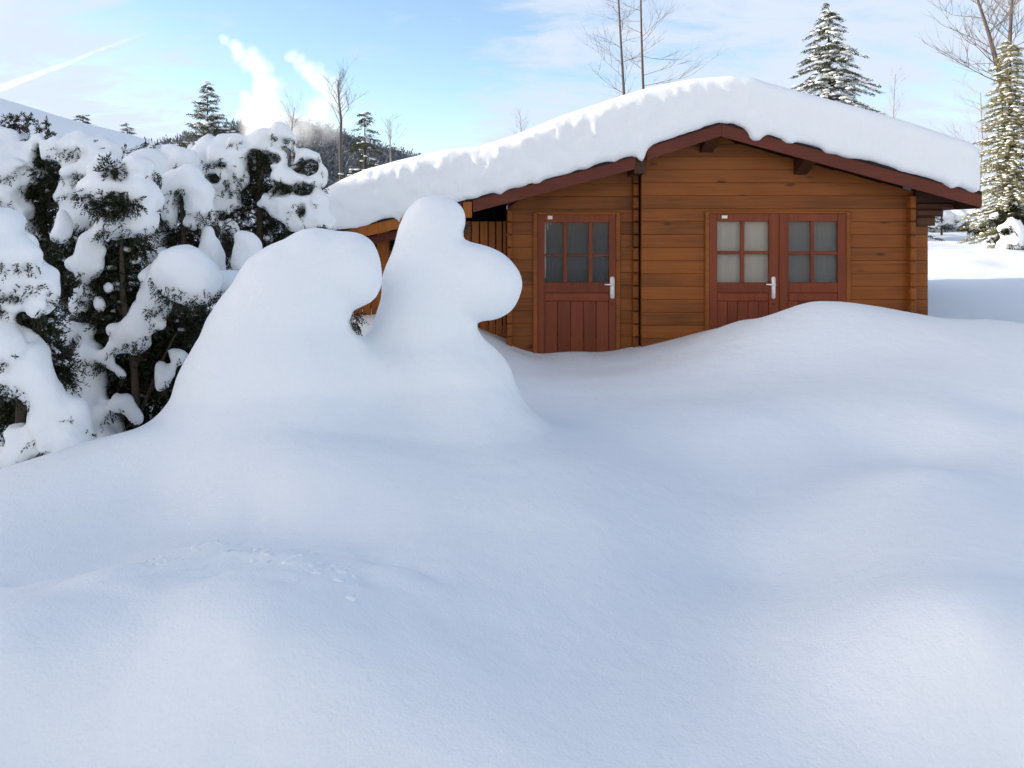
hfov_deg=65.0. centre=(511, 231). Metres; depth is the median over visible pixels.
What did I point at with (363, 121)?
spruce tree
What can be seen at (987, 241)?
snowy bush
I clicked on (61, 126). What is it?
hill
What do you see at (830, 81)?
spruce tree
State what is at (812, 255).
door
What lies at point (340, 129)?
bare tree
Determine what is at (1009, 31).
bare tree
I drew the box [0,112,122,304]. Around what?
snow laden shrub
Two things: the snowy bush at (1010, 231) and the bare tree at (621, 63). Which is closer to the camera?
the snowy bush at (1010, 231)
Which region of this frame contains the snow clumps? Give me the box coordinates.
[141,540,357,600]
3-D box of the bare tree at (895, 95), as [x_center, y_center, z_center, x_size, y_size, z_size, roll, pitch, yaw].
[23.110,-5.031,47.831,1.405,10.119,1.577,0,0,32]
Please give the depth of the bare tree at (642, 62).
30.96 m
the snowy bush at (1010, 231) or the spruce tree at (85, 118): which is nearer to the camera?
the snowy bush at (1010, 231)
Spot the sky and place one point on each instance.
(453, 72)
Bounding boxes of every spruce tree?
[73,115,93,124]
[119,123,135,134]
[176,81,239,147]
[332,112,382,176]
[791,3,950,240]
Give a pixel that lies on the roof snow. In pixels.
(637, 124)
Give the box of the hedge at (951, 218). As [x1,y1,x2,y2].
[928,208,981,232]
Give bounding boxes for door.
[538,215,615,353]
[709,214,778,329]
[779,214,845,311]
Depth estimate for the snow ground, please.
3.33 m
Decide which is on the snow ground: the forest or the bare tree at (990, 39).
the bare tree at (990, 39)
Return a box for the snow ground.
[0,216,1023,767]
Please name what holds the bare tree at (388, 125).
on the hill
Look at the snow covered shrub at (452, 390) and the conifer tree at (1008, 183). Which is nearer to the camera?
the snow covered shrub at (452, 390)
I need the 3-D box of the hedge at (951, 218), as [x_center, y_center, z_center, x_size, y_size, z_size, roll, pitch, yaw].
[20.337,-0.325,33.960,8.433,1.410,1.597,0,0,0]
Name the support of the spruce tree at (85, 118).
on the hill
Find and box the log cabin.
[337,123,981,353]
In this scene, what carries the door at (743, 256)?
in the log cabin
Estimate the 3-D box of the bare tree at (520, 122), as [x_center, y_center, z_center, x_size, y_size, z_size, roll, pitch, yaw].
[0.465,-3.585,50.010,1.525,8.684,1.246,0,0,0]
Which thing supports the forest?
on the hill
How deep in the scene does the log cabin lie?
10.10 m
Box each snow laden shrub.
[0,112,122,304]
[0,207,96,468]
[40,152,208,438]
[121,136,262,345]
[187,122,336,268]
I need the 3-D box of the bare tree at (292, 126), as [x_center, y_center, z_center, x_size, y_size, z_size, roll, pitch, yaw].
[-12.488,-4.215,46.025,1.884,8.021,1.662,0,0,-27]
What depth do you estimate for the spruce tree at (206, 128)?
37.84 m
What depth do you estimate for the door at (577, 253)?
10.30 m
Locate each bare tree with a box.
[280,92,305,164]
[322,59,364,180]
[363,111,404,161]
[509,107,530,133]
[573,0,667,97]
[592,0,724,88]
[889,66,907,117]
[918,0,1023,169]
[930,71,996,190]
[932,0,1023,79]
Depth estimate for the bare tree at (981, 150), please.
37.99 m
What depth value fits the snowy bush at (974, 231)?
27.89 m
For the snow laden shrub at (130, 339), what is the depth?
5.87 m
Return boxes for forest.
[149,113,420,189]
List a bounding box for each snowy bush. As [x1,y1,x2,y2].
[965,203,1023,239]
[977,233,998,248]
[985,201,1023,249]
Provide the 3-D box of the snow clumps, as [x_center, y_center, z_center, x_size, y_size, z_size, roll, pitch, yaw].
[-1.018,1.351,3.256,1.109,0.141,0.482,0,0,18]
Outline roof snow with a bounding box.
[323,76,979,230]
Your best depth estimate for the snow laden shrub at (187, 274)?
6.39 m
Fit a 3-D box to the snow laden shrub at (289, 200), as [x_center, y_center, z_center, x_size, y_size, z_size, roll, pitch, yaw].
[-2.429,-0.193,7.718,1.537,1.690,0.824,0,0,0]
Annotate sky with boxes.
[0,0,1023,210]
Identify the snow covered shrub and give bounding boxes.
[8,195,577,590]
[118,228,402,502]
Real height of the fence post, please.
0.908 m
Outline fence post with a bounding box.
[940,217,942,234]
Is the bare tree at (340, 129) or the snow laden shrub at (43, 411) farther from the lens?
the bare tree at (340, 129)
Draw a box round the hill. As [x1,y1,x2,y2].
[0,98,294,237]
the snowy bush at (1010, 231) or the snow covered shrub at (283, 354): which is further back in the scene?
the snowy bush at (1010, 231)
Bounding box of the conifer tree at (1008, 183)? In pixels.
[955,41,1023,247]
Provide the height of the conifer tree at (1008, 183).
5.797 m

